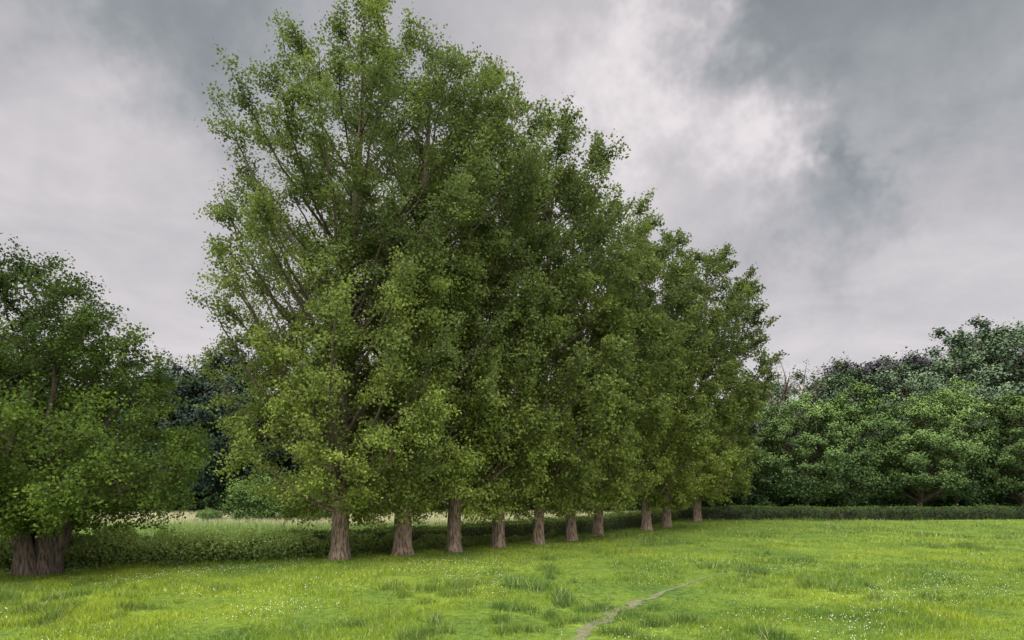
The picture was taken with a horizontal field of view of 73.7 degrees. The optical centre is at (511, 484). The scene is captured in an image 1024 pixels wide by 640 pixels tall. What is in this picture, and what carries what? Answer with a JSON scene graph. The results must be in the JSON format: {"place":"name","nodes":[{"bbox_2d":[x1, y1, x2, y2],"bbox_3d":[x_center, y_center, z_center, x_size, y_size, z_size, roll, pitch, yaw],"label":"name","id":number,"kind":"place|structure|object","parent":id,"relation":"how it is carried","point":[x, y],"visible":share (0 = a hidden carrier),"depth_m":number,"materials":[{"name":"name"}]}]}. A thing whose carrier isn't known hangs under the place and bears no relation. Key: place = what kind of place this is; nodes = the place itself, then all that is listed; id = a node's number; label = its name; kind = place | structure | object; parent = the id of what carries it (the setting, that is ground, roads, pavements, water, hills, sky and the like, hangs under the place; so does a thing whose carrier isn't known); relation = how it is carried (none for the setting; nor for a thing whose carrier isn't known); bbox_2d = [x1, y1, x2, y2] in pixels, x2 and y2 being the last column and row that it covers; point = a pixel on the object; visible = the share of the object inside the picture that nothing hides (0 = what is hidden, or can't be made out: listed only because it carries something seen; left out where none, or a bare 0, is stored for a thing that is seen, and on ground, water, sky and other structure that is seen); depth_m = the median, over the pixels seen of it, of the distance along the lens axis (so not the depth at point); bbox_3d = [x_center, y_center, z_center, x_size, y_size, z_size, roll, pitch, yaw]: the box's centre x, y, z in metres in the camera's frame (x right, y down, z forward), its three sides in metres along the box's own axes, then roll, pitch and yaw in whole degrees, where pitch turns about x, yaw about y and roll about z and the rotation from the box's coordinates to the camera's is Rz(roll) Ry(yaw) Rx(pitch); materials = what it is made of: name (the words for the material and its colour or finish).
{"place":"outdoors","nodes":[
{"label":"outdoors","id":0,"kind":"place"},
{"bbox_2d":[0,509,637,540],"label":"meadow grass","id":1,"kind":"structure","parent":0,"point":[187,524],"depth_m":37.70,"materials":[{"name":"green plant"}]},
{"bbox_2d":[0,492,1023,639],"bbox_3d":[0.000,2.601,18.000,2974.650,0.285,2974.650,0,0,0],"label":"ground","id":2,"kind":"structure","parent":0,"point":[664,597],"depth_m":16.70,"materials":[{"name":"green plant"}]},
{"bbox_2d":[0,315,75,483],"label":"field maple tree","id":3,"kind":"object","parent":2,"relation":"on","point":[1,327],"visible":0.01,"depth_m":23.40,"materials":[{"name":"green plant"}]},
{"bbox_2d":[0,233,220,576],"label":"field maple tree","id":4,"kind":"object","parent":2,"relation":"on","point":[43,513],"visible":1,"depth_m":18.87,"materials":[{"name":"green plant"}]},
{"bbox_2d":[191,506,223,521],"bbox_3d":[-19.412,1.968,43.451,1.900,1.278,2.023,0,0,33],"label":"elder bush","id":5,"kind":"object","parent":2,"relation":"on","point":[208,514],"visible":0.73,"depth_m":43.20,"materials":[{"name":"green plant"}]},
{"bbox_2d":[217,471,310,521],"bbox_3d":[-16.341,0.723,44.951,6.006,3.795,5.641,0,0,0],"label":"elder bush","id":6,"kind":"object","parent":2,"relation":"on","point":[254,507],"visible":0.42,"depth_m":43.58,"materials":[{"name":"green plant"}]},
{"bbox_2d":[0,520,556,569],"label":"nettles","id":7,"kind":"object","parent":2,"relation":"on","point":[81,542],"visible":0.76,"depth_m":22.26,"materials":[{"name":"green plant"}]},
{"bbox_2d":[0,325,606,506],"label":"dark woodland","id":8,"kind":"object","parent":2,"relation":"on","point":[193,393],"visible":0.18,"depth_m":58.13,"materials":[{"name":"green plant"}]},
{"bbox_2d":[293,493,349,520],"bbox_3d":[-12.924,1.217,45.921,4.156,2.796,4.426,0,0,-25],"label":"elder bush","id":9,"kind":"object","parent":2,"relation":"on","point":[329,514],"visible":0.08,"depth_m":44.84,"materials":[{"name":"green plant"}]},
{"bbox_2d":[0,507,678,566],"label":"clipped hedge","id":10,"kind":"object","parent":2,"relation":"on","point":[619,520],"visible":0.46,"depth_m":28.36,"materials":[{"name":"green plant"}]},
{"bbox_2d":[175,0,509,560],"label":"poplar tree","id":11,"kind":"object","parent":2,"relation":"on","point":[321,465],"visible":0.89,"depth_m":21.29,"materials":[{"name":"green plant"}]},
{"bbox_2d":[285,16,551,555],"bbox_3d":[-3.310,-6.964,24.591,9.456,19.286,9.233,0,0,0],"label":"poplar tree","id":12,"kind":"object","parent":2,"relation":"on","point":[402,533],"visible":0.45,"depth_m":22.91,"materials":[{"name":"green plant"}]},
{"bbox_2d":[359,53,578,552],"bbox_3d":[-1.945,-6.837,26.151,8.892,19.068,8.406,0,0,41],"label":"poplar tree","id":13,"kind":"object","parent":2,"relation":"on","point":[455,512],"visible":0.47,"depth_m":24.49,"materials":[{"name":"green plant"}]},
{"bbox_2d":[417,66,602,547],"bbox_3d":[-0.515,-6.965,27.922,8.867,19.359,8.921,0,0,33],"label":"poplar tree","id":14,"kind":"object","parent":2,"relation":"on","point":[498,530],"visible":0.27,"depth_m":26.33,"materials":[{"name":"green plant"}]},
{"bbox_2d":[5,557,1016,639],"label":"clover flowers","id":15,"kind":"object","parent":2,"relation":"on","point":[530,567],"visible":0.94,"depth_m":16.76,"materials":[{"name":"grey plant"}]},
{"bbox_2d":[467,92,650,544],"bbox_3d":[1.647,-6.826,28.846,8.630,19.030,8.506,0,0,0],"label":"poplar tree","id":16,"kind":"object","parent":2,"relation":"on","point":[574,476],"visible":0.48,"depth_m":27.53,"materials":[{"name":"green plant"}]},
{"bbox_2d":[117,467,1020,513],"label":"woodland understorey","id":17,"kind":"object","parent":2,"relation":"on","point":[206,499],"visible":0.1,"depth_m":58.38,"materials":[{"name":"green plant"}]},
{"bbox_2d":[506,145,675,540],"bbox_3d":[3.196,-6.253,31.685,8.503,17.917,8.267,0,0,21],"label":"poplar tree","id":18,"kind":"object","parent":2,"relation":"on","point":[584,499],"visible":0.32,"depth_m":30.12,"materials":[{"name":"green plant"}]},
{"bbox_2d":[540,184,695,536],"bbox_3d":[4.965,-6.114,34.155,8.771,17.657,8.258,0,0,0],"label":"poplar tree","id":19,"kind":"object","parent":2,"relation":"on","point":[660,405],"visible":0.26,"depth_m":33.15,"materials":[{"name":"green plant"}]},
{"bbox_2d":[589,208,729,530],"bbox_3d":[7.720,-6.597,38.945,8.812,18.679,9.158,0,0,0],"label":"poplar tree","id":20,"kind":"object","parent":2,"relation":"on","point":[656,499],"visible":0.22,"depth_m":37.04,"materials":[{"name":"green plant"}]},
{"bbox_2d":[611,227,758,527],"bbox_3d":[9.614,-6.453,41.116,9.909,18.316,9.074,0,0,36],"label":"poplar tree","id":21,"kind":"object","parent":2,"relation":"on","point":[722,373],"visible":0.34,"depth_m":39.06,"materials":[{"name":"green plant"}]},
{"bbox_2d":[689,410,751,507],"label":"lime tree","id":22,"kind":"object","parent":2,"relation":"on","point":[735,492],"visible":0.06,"depth_m":55.04,"materials":[{"name":"green plant"}]},
{"bbox_2d":[655,242,789,521],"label":"poplar tree","id":23,"kind":"object","parent":2,"relation":"on","point":[743,399],"visible":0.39,"depth_m":45.64,"materials":[{"name":"green plant"}]},
{"bbox_2d":[711,400,791,501],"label":"lime tree","id":24,"kind":"object","parent":2,"relation":"on","point":[763,436],"visible":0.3,"depth_m":56.20,"materials":[{"name":"green plant"}]},
{"bbox_2d":[511,315,1023,490],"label":"woodland","id":25,"kind":"object","parent":2,"relation":"on","point":[988,364],"visible":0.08,"depth_m":86.58,"materials":[{"name":"green plant"}]},
{"bbox_2d":[752,354,816,479],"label":"ash tree","id":26,"kind":"object","parent":2,"relation":"on","point":[785,391],"visible":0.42,"depth_m":63.90,"materials":[{"name":"green plant"}]},
{"bbox_2d":[775,359,832,474],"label":"ash tree","id":27,"kind":"object","parent":2,"relation":"on","point":[798,392],"visible":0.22,"depth_m":64.69,"materials":[{"name":"green plant"}]},
{"bbox_2d":[756,388,874,508],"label":"lime tree","id":28,"kind":"object","parent":2,"relation":"on","point":[805,484],"visible":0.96,"depth_m":54.39,"materials":[{"name":"green plant"}]},
{"bbox_2d":[676,502,1023,520],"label":"clipped hedge","id":29,"kind":"object","parent":2,"relation":"on","point":[874,512],"visible":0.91,"depth_m":49.75,"materials":[{"name":"green plant"}]},
{"bbox_2d":[808,374,912,508],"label":"lime tree","id":30,"kind":"object","parent":2,"relation":"on","point":[854,417],"visible":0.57,"depth_m":55.70,"materials":[{"name":"green plant"}]},
{"bbox_2d":[817,351,914,493],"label":"copper beech tree","id":31,"kind":"object","parent":2,"relation":"on","point":[847,364],"visible":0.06,"depth_m":92.41,"materials":[{"name":"green plant"}]},
{"bbox_2d":[849,346,949,414],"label":"copper beech tree","id":32,"kind":"object","parent":2,"relation":"on","point":[880,361],"visible":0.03,"depth_m":94.43,"materials":[{"name":"green plant"}]},
{"bbox_2d":[871,389,981,505],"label":"lime tree","id":33,"kind":"object","parent":2,"relation":"on","point":[915,475],"visible":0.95,"depth_m":54.30,"materials":[{"name":"green plant"}]},
{"bbox_2d":[902,375,1005,506],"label":"lime tree","id":34,"kind":"object","parent":2,"relation":"on","point":[963,411],"visible":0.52,"depth_m":55.92,"materials":[{"name":"green plant"}]},
{"bbox_2d":[966,390,1023,506],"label":"lime tree","id":35,"kind":"object","parent":2,"relation":"on","point":[1012,464],"visible":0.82,"depth_m":55.24,"materials":[{"name":"green plant"}]},
{"bbox_2d":[0,0,1023,436],"label":"sky","id":36,"kind":"structure","parent":0,"point":[867,156],"materials":[{"name":"grey"}]},
{"bbox_2d":[571,574,723,639],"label":"footpath","id":37,"kind":"structure","parent":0,"point":[584,631],"depth_m":13.54,"materials":[{"name":"soil"}]}
]}

